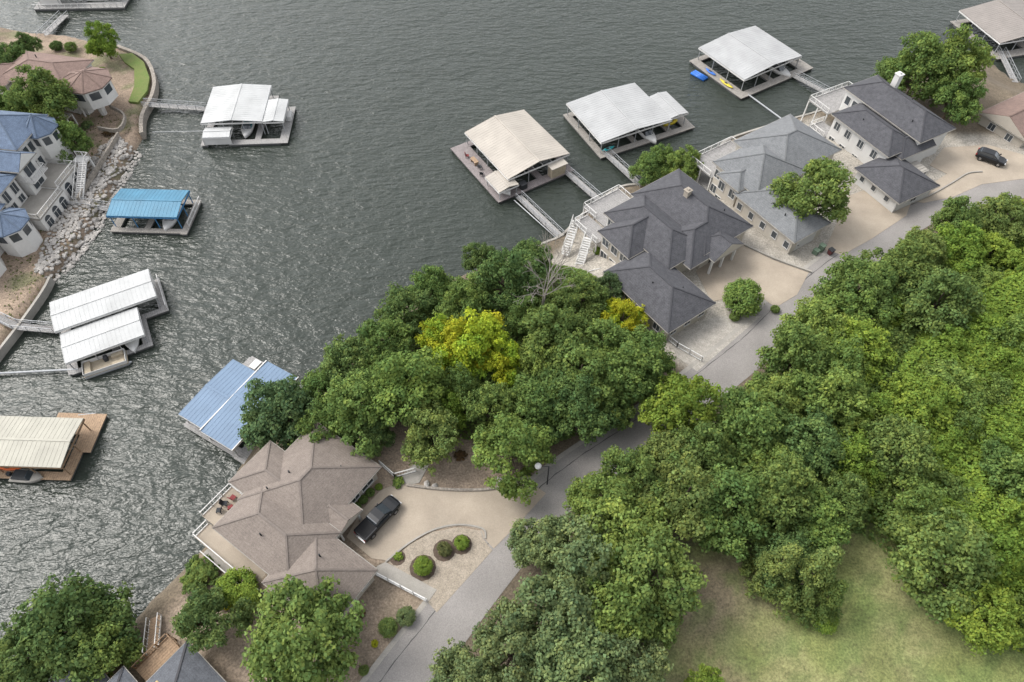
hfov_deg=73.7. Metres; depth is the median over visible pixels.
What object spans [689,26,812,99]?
boat dock
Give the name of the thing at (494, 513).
driveway
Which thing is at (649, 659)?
broadleaf tree
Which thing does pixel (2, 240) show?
window
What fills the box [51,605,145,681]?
broadleaf tree
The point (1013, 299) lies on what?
broadleaf tree
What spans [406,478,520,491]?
kerb
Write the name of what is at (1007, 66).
gangway
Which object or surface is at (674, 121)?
jet ski
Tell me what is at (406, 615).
shrub
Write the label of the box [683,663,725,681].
broadleaf tree
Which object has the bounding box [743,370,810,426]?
broadleaf tree
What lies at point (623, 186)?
seawall
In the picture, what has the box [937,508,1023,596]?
broadleaf tree
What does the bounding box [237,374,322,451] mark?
broadleaf tree
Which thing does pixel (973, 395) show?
broadleaf tree
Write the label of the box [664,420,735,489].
broadleaf tree
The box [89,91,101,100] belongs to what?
window
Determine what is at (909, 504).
broadleaf tree
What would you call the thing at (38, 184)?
window
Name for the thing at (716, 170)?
window
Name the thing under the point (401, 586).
fence
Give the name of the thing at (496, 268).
broadleaf tree
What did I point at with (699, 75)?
swim raft
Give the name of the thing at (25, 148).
window
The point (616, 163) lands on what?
gangway
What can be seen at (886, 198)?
window
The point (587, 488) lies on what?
broadleaf tree
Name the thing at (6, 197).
window
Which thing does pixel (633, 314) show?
broadleaf tree
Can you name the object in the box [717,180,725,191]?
window
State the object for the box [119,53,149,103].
turf lawn
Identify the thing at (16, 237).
window
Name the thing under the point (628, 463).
broadleaf tree
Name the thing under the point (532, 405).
broadleaf tree
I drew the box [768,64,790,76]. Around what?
motor boat
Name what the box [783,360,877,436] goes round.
broadleaf tree
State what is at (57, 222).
weeds
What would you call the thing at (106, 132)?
shrub
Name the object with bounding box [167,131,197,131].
mooring pole
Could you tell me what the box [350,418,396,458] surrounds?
broadleaf tree
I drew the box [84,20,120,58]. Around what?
broadleaf tree
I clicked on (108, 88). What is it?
window
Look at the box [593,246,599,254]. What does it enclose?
shrub
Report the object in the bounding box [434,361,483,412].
broadleaf tree
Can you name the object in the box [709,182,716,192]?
window
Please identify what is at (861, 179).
window
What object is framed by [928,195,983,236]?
broadleaf tree
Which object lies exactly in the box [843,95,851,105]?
window
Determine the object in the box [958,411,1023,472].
broadleaf tree
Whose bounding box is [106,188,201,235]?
boat dock
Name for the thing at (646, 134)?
motor boat
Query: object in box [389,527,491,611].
planting bed
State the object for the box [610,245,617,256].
window
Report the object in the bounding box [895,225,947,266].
broadleaf tree
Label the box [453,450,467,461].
shrub
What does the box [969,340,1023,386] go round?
broadleaf tree
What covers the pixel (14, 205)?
window
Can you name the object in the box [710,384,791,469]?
broadleaf tree
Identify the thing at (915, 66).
broadleaf tree
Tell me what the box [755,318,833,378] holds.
broadleaf tree
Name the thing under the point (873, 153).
window
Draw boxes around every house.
[0,50,117,124]
[0,110,94,276]
[52,612,225,681]
[192,421,381,616]
[561,168,753,339]
[691,114,841,253]
[800,71,955,211]
[978,92,1023,147]
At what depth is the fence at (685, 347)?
93.56 m
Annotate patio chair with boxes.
[215,506,222,513]
[218,499,228,506]
[227,494,236,501]
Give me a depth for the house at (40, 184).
112.56 m
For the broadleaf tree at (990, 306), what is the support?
on the ground at (884, 632)
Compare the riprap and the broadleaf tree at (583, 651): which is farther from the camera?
the riprap
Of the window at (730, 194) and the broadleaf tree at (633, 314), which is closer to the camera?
the broadleaf tree at (633, 314)
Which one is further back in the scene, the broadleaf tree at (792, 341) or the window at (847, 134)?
the window at (847, 134)
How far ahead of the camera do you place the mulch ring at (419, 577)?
76.31 m
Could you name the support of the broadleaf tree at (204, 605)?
on the ground at (884, 632)
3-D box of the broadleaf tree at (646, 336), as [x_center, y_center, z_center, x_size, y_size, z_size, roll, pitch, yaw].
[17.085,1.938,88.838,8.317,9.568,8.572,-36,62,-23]
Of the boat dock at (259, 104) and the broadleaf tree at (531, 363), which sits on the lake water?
the boat dock at (259, 104)
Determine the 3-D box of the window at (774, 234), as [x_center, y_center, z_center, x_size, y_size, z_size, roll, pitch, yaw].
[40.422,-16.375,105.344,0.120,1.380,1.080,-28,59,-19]
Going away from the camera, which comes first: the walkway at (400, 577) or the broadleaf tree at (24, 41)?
the walkway at (400, 577)
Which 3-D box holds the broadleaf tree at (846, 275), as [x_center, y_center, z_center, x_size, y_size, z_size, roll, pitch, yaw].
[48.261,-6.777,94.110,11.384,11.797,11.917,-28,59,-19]
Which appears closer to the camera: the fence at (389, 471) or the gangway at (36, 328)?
the fence at (389, 471)
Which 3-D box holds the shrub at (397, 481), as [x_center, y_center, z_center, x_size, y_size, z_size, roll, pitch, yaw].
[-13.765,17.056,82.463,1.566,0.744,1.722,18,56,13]
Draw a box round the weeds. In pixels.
[4,110,138,326]
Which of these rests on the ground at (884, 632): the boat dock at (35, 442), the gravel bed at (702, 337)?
the gravel bed at (702, 337)
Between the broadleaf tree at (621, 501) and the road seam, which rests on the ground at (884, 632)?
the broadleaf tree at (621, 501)
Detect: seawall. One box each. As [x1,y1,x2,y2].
[0,276,54,361]
[116,45,158,139]
[541,183,639,244]
[720,110,820,144]
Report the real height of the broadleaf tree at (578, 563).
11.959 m
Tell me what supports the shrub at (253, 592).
on the ground at (884, 632)
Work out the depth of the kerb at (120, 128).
127.33 m
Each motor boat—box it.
[5,469,42,482]
[125,339,138,352]
[162,205,182,230]
[241,121,254,138]
[502,187,510,195]
[636,127,655,144]
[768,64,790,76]
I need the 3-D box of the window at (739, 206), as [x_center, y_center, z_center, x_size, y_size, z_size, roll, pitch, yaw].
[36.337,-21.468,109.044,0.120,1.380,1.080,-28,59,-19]
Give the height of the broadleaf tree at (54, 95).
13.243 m
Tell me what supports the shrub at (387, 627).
on the ground at (884, 632)
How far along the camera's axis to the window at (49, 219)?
112.68 m
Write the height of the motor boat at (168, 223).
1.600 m
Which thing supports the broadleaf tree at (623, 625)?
on the ground at (884, 632)
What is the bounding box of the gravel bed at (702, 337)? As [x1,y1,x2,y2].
[670,316,760,370]
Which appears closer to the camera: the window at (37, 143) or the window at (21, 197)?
the window at (21, 197)
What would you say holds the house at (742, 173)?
on the ground at (884, 632)
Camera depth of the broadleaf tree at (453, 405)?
84.05 m
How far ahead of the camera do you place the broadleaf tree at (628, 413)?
83.54 m
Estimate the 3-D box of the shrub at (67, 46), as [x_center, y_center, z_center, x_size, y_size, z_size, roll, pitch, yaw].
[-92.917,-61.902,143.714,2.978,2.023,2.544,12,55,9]
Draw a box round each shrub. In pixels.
[48,40,63,50]
[63,41,77,51]
[80,120,93,129]
[101,131,114,135]
[179,573,207,594]
[183,553,220,588]
[215,566,258,608]
[231,583,262,611]
[358,494,367,504]
[358,664,369,676]
[365,488,374,496]
[371,639,377,647]
[374,483,382,489]
[377,616,397,638]
[392,476,403,488]
[393,552,403,561]
[395,605,416,626]
[413,555,433,575]
[436,541,452,556]
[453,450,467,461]
[453,535,469,550]
[519,466,531,476]
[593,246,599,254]
[728,312,739,321]
[770,305,780,312]
[812,606,840,634]
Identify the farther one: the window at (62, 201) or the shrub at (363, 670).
the window at (62, 201)
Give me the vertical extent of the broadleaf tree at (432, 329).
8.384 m
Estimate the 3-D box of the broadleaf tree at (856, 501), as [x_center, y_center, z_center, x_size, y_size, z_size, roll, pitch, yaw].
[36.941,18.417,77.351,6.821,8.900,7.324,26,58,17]
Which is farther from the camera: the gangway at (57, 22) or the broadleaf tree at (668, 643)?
the gangway at (57, 22)
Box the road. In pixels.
[366,179,1023,681]
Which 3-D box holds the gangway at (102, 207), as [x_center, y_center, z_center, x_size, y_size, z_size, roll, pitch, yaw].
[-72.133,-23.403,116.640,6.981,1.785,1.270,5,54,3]
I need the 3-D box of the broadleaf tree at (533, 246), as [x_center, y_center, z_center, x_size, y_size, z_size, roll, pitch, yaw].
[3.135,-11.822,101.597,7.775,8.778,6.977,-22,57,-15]
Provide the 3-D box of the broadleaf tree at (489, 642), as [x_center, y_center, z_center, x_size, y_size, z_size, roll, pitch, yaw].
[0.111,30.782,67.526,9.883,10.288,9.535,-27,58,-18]
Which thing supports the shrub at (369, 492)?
on the ground at (884, 632)
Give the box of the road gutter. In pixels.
[360,250,827,681]
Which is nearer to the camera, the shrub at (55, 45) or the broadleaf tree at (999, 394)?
the broadleaf tree at (999, 394)
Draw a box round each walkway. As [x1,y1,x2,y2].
[375,562,435,600]
[402,464,428,483]
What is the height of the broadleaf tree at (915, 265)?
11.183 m
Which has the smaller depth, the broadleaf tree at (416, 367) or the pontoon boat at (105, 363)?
the broadleaf tree at (416, 367)
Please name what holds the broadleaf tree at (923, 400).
on the ground at (884, 632)
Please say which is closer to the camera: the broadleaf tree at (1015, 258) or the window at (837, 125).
the broadleaf tree at (1015, 258)
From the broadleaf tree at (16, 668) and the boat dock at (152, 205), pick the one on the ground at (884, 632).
the broadleaf tree at (16, 668)
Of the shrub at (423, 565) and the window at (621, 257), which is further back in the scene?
the window at (621, 257)
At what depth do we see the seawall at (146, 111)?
135.51 m
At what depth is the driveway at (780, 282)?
102.23 m
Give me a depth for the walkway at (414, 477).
83.17 m
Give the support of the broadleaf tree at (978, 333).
on the ground at (884, 632)
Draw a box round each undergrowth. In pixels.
[356,262,662,445]
[672,215,1023,654]
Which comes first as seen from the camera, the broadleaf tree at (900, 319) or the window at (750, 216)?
the broadleaf tree at (900, 319)
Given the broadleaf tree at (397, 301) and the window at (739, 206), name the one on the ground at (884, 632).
the broadleaf tree at (397, 301)
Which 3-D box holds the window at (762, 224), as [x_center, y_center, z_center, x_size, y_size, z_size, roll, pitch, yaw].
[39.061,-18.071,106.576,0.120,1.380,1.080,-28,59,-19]
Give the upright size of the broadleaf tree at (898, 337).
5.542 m
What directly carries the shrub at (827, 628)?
on the ground at (884, 632)
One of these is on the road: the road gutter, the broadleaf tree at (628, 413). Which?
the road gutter
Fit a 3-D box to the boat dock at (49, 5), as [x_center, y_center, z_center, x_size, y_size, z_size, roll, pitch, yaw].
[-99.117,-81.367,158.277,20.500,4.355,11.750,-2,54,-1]
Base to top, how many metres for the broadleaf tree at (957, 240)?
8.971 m
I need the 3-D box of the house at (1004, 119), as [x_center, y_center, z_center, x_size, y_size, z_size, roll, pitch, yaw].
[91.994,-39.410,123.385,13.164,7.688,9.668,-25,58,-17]
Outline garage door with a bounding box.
[793,232,816,250]
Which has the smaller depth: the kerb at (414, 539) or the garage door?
the kerb at (414, 539)
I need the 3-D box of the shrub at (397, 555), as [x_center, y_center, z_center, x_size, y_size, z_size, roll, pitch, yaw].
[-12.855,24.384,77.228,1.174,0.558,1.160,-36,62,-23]
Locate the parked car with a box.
[975,147,1006,166]
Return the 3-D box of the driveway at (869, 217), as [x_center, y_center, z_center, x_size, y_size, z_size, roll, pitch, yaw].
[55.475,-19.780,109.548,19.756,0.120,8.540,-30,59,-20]
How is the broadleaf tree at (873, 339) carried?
on the ground at (884, 632)
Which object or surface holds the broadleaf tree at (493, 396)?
on the ground at (884, 632)
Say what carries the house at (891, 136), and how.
on the ground at (884, 632)
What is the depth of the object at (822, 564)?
68.13 m
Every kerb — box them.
[76,132,119,200]
[97,105,126,132]
[385,524,485,561]
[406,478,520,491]
[743,243,811,272]
[911,171,982,203]
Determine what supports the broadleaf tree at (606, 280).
on the ground at (884, 632)
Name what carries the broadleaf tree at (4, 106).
on the ground at (884, 632)
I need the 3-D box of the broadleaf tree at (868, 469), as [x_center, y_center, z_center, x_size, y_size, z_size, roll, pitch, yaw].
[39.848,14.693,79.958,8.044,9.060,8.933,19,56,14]
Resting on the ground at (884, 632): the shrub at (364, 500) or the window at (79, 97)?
the shrub at (364, 500)
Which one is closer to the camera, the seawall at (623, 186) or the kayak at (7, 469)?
the kayak at (7, 469)
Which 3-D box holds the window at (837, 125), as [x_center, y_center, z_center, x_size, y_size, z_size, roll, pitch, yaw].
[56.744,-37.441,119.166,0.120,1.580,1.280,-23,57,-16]
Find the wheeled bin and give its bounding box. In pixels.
[827,247,835,254]
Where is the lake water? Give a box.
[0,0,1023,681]
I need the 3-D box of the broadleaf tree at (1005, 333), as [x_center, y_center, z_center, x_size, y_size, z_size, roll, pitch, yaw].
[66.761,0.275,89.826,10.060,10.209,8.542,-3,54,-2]
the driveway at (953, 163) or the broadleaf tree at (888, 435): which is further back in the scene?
the driveway at (953, 163)
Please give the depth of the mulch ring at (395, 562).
77.06 m
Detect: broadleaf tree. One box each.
[0,42,27,63]
[0,85,27,111]
[0,609,82,681]
[2,64,77,121]
[8,569,142,681]
[9,32,42,51]
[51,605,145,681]
[53,120,94,163]
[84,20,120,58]
[170,582,256,654]
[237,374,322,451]
[240,574,366,681]
[287,395,351,445]
[300,368,332,428]
[316,333,382,386]
[322,366,397,458]
[347,314,413,363]
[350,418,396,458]
[353,345,407,384]
[362,345,447,426]
[372,281,437,344]
[400,395,463,476]
[407,264,454,311]
[414,313,473,367]
[426,306,506,379]
[426,637,503,681]
[428,385,468,428]
[432,273,494,322]
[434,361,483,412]
[444,362,480,384]
[460,241,505,277]
[460,381,521,443]
[468,246,547,313]
[468,596,554,681]
[470,410,556,506]
[472,329,524,387]
[497,373,575,435]
[501,291,540,334]
[505,514,570,574]
[505,570,606,674]
[512,237,553,273]
[515,339,566,379]
[521,303,596,363]
[526,620,626,681]
[533,284,562,308]
[533,333,617,406]
[535,509,615,606]
[541,368,625,446]
[552,272,609,322]
[562,470,621,523]
[565,555,662,667]
[568,317,635,366]
[573,476,681,575]
[584,387,637,430]
[586,633,673,681]
[590,271,623,302]
[591,339,664,410]
[597,517,709,642]
[598,443,669,518]
[599,297,649,330]
[618,324,676,380]
[628,151,669,185]
[631,447,733,542]
[637,371,723,434]
[637,429,694,478]
[650,142,679,175]
[653,594,683,650]
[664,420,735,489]
[666,144,703,180]
[682,455,781,562]
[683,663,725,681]
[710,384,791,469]
[722,277,764,317]
[736,441,815,483]
[738,450,817,544]
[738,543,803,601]
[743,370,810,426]
[751,523,821,599]
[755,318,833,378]
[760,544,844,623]
[765,406,859,475]
[766,156,856,225]
[779,294,851,355]
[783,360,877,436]
[788,484,852,549]
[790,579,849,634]
[797,334,871,404]
[809,252,905,321]
[811,468,873,531]
[821,426,890,498]
[822,289,894,350]
[827,315,899,389]
[837,392,896,431]
[853,232,942,297]
[854,413,943,492]
[870,56,911,90]
[871,471,946,539]
[875,368,964,437]
[881,327,913,369]
[882,503,1004,623]
[884,30,956,100]
[884,295,910,332]
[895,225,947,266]
[896,267,987,339]
[915,324,978,367]
[917,352,987,420]
[920,71,988,125]
[924,22,996,99]
[924,421,970,476]
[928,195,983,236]
[929,467,973,518]
[931,579,1023,656]
[935,407,988,452]
[936,220,989,274]
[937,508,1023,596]
[945,263,1002,296]
[956,479,1023,553]
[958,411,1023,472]
[963,312,1012,346]
[969,192,1023,245]
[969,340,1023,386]
[972,435,1023,518]
[973,229,1016,274]
[976,370,1014,415]
[982,296,1008,315]
[984,584,1023,628]
[985,311,1023,365]
[996,285,1023,312]
[1000,247,1023,285]
[1015,237,1023,256]
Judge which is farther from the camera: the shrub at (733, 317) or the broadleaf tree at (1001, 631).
the shrub at (733, 317)
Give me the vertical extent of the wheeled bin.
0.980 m
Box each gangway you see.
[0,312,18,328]
[10,319,53,332]
[35,10,68,36]
[66,196,108,210]
[141,98,206,110]
[516,190,564,236]
[565,167,602,199]
[603,148,643,187]
[793,70,832,93]
[997,47,1021,82]
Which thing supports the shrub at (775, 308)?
on the ground at (884, 632)
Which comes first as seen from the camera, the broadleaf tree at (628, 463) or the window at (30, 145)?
the broadleaf tree at (628, 463)
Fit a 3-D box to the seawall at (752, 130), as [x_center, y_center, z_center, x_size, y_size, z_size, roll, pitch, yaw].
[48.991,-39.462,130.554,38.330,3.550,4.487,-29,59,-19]
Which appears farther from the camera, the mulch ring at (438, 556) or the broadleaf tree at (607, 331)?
the broadleaf tree at (607, 331)
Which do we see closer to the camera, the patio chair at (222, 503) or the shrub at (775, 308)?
the patio chair at (222, 503)
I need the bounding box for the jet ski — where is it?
[663,119,677,126]
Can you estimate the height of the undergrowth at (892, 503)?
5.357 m
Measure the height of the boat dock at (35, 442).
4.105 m
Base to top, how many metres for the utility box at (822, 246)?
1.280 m
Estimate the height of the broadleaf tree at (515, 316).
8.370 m
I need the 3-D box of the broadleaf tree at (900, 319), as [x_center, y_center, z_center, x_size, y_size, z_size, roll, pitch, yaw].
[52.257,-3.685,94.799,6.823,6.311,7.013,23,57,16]
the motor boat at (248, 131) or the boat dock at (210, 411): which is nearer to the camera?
the boat dock at (210, 411)
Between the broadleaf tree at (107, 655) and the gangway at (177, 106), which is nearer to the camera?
the broadleaf tree at (107, 655)
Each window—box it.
[0,237,7,243]
[1,190,12,204]
[9,181,19,195]
[9,201,19,207]
[9,233,22,242]
[17,192,26,203]
[21,145,29,151]
[22,224,31,235]
[23,161,36,178]
[26,140,36,151]
[32,176,44,189]
[33,139,41,146]
[36,154,45,166]
[42,137,52,145]
[45,215,54,227]
[52,206,62,217]
[53,130,59,139]
[59,197,69,209]
[65,182,74,195]
[73,172,79,186]
[74,94,85,101]
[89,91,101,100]
[104,83,112,94]
[352,494,359,502]
[361,478,373,492]
[600,249,606,258]
[602,238,608,248]
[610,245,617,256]
[619,253,625,260]
[652,321,659,332]
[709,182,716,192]
[713,168,720,180]
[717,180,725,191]
[727,188,734,200]
[736,201,742,211]
[747,211,754,220]
[758,220,765,229]
[770,230,777,239]
[782,240,789,249]
[833,121,841,131]
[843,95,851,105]
[843,129,851,139]
[856,138,864,149]
[859,175,865,183]
[869,148,877,159]
[870,184,876,191]
[882,194,889,202]
[986,122,996,131]
[1003,132,1013,141]
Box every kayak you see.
[0,467,20,470]
[720,79,732,87]
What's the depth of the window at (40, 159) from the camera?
116.77 m
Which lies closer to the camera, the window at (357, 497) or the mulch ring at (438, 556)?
the mulch ring at (438, 556)
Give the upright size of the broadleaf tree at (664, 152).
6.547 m
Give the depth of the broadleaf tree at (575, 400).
81.14 m
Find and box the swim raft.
[690,70,707,80]
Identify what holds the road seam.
on the road
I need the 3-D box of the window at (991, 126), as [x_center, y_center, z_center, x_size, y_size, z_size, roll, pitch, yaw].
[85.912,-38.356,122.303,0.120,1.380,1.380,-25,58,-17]
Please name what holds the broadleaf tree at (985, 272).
on the ground at (884, 632)
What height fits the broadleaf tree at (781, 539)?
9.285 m
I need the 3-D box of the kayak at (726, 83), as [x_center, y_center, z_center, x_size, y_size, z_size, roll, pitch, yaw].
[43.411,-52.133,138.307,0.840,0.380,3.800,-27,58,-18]
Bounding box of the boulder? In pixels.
[424,480,429,486]
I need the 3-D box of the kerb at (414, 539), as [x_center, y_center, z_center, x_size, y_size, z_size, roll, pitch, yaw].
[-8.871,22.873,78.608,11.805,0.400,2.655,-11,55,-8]
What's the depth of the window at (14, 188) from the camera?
110.76 m
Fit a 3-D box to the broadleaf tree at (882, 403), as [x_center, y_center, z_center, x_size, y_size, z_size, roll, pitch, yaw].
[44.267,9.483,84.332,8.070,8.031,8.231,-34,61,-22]
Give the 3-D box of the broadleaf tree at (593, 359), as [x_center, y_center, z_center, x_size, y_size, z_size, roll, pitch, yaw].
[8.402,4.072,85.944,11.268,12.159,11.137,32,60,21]
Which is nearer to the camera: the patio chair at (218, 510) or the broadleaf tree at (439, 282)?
the patio chair at (218, 510)
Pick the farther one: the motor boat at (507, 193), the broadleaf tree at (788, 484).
the motor boat at (507, 193)
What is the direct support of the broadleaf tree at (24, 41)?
on the ground at (884, 632)
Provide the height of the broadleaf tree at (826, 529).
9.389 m
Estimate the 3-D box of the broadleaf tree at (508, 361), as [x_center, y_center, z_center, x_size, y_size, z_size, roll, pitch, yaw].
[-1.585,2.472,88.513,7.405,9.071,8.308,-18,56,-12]
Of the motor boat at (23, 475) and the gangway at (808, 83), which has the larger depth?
the gangway at (808, 83)
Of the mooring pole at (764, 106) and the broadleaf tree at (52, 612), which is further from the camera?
the mooring pole at (764, 106)
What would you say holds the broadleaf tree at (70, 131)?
on the ground at (884, 632)
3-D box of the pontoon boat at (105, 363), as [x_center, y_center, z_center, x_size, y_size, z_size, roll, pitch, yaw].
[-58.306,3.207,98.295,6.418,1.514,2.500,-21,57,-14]
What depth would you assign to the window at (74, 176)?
118.06 m
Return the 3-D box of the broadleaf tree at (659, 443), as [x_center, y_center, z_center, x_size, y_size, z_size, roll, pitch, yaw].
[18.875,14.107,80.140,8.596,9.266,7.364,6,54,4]
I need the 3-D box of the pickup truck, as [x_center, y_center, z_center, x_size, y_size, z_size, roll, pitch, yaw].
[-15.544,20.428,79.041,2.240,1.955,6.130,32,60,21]
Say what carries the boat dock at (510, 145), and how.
on the lake water
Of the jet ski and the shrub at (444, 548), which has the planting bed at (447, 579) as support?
the shrub at (444, 548)
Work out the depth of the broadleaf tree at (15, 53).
130.35 m
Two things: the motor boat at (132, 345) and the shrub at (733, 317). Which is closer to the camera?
the shrub at (733, 317)
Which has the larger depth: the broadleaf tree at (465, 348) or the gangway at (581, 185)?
the gangway at (581, 185)
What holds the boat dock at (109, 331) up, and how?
on the lake water
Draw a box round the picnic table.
[470,156,478,165]
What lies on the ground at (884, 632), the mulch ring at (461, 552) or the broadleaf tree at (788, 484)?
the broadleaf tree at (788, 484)
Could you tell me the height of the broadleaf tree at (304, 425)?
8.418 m
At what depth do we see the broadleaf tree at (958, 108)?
118.49 m
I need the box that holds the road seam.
[379,202,916,681]
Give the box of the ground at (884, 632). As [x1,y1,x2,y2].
[0,28,1023,681]
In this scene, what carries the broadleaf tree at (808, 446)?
on the ground at (884, 632)
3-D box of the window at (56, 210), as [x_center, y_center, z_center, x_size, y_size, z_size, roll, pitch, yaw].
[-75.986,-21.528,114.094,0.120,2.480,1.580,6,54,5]
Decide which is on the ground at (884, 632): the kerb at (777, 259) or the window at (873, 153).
the kerb at (777, 259)
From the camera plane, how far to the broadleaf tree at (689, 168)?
115.45 m
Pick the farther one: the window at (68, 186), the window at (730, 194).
the window at (68, 186)
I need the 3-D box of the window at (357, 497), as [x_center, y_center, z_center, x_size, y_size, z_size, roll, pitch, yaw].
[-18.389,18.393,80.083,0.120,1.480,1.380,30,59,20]
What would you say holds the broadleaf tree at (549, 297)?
on the ground at (884, 632)
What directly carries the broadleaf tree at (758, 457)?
on the ground at (884, 632)
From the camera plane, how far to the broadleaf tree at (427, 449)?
79.93 m
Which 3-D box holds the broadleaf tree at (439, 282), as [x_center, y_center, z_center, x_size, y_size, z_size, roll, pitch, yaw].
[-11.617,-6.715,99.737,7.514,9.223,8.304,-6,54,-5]
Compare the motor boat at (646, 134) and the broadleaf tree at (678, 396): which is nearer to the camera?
the broadleaf tree at (678, 396)
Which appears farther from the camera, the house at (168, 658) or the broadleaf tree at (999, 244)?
the broadleaf tree at (999, 244)
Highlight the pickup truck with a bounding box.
[354,495,401,543]
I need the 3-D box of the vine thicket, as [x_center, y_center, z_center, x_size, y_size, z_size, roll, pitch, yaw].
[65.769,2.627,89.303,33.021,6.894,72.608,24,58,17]
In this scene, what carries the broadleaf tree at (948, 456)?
on the ground at (884, 632)
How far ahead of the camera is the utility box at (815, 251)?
104.36 m
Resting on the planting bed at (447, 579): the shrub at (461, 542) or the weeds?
the shrub at (461, 542)
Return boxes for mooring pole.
[0,368,77,373]
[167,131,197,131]
[514,200,555,236]
[748,94,780,117]
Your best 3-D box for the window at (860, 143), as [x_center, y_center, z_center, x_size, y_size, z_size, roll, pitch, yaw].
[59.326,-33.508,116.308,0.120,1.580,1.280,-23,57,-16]
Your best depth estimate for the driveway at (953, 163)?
116.34 m
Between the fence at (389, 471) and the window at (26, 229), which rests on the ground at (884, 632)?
the fence at (389, 471)
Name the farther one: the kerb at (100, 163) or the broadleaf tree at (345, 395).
the kerb at (100, 163)
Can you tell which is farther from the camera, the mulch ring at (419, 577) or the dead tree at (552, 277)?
the dead tree at (552, 277)
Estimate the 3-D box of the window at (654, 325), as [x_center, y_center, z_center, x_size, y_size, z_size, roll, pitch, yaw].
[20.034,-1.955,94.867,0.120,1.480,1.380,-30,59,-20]
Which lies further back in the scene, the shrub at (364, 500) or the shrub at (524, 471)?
the shrub at (524, 471)
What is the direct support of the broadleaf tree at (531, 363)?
on the ground at (884, 632)
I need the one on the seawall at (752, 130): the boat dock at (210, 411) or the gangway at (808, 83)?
the gangway at (808, 83)
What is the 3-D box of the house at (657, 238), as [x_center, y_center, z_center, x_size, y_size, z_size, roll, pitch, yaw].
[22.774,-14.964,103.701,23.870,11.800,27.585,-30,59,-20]
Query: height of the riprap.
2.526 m
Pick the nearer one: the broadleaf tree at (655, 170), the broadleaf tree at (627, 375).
the broadleaf tree at (627, 375)
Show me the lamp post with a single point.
(538, 465)
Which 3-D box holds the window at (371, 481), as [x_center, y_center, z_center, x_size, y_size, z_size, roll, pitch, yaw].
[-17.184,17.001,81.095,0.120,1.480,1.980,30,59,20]
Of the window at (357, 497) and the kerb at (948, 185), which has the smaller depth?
the window at (357, 497)
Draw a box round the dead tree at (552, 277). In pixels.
[512,231,586,306]
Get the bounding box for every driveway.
[347,482,545,560]
[696,246,808,305]
[825,190,909,254]
[918,145,1023,202]
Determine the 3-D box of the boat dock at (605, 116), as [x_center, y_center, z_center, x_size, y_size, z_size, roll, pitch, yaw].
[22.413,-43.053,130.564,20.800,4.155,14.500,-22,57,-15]
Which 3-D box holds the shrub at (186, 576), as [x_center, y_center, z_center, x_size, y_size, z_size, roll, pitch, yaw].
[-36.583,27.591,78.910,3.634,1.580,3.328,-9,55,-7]
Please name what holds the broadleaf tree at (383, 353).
on the ground at (884, 632)
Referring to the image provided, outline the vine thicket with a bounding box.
[865,269,1023,624]
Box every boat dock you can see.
[0,413,106,480]
[31,0,129,10]
[49,269,168,375]
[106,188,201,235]
[179,356,301,463]
[200,83,295,147]
[450,109,573,203]
[563,83,694,159]
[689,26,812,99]
[950,0,1023,60]
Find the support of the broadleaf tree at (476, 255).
on the ground at (884, 632)
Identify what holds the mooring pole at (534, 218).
on the ground at (884, 632)
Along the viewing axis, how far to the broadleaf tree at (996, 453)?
76.94 m
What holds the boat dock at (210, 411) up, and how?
in the lake water
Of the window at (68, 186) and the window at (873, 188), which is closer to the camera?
the window at (873, 188)
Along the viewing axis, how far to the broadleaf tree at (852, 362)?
83.89 m
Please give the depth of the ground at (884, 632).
74.89 m
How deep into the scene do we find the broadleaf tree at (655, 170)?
116.92 m
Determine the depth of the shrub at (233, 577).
74.33 m
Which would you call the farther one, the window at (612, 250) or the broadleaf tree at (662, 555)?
the window at (612, 250)
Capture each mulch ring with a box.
[390,551,405,565]
[409,555,435,580]
[433,539,455,561]
[452,534,471,554]
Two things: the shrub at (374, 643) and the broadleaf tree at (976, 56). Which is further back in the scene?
the broadleaf tree at (976, 56)
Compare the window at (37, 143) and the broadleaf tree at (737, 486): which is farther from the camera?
the window at (37, 143)
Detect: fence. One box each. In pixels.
[375,573,427,601]
[379,460,415,477]
[667,336,702,360]
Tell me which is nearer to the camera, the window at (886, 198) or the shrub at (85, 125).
the window at (886, 198)
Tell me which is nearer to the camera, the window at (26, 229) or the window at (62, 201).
the window at (26, 229)
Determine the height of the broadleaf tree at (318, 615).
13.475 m
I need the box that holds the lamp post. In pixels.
[535,463,548,484]
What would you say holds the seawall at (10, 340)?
on the ground at (884, 632)
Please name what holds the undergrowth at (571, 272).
on the ground at (884, 632)
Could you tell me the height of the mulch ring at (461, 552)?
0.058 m
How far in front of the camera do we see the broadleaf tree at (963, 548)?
69.79 m
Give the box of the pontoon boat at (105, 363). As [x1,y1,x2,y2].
[81,348,131,379]
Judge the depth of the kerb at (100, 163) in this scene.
121.32 m
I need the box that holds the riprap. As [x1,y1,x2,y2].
[33,137,141,281]
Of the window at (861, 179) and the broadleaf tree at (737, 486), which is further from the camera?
the window at (861, 179)
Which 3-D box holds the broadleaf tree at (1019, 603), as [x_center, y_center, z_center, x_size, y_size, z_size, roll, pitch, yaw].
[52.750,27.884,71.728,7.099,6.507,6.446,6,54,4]

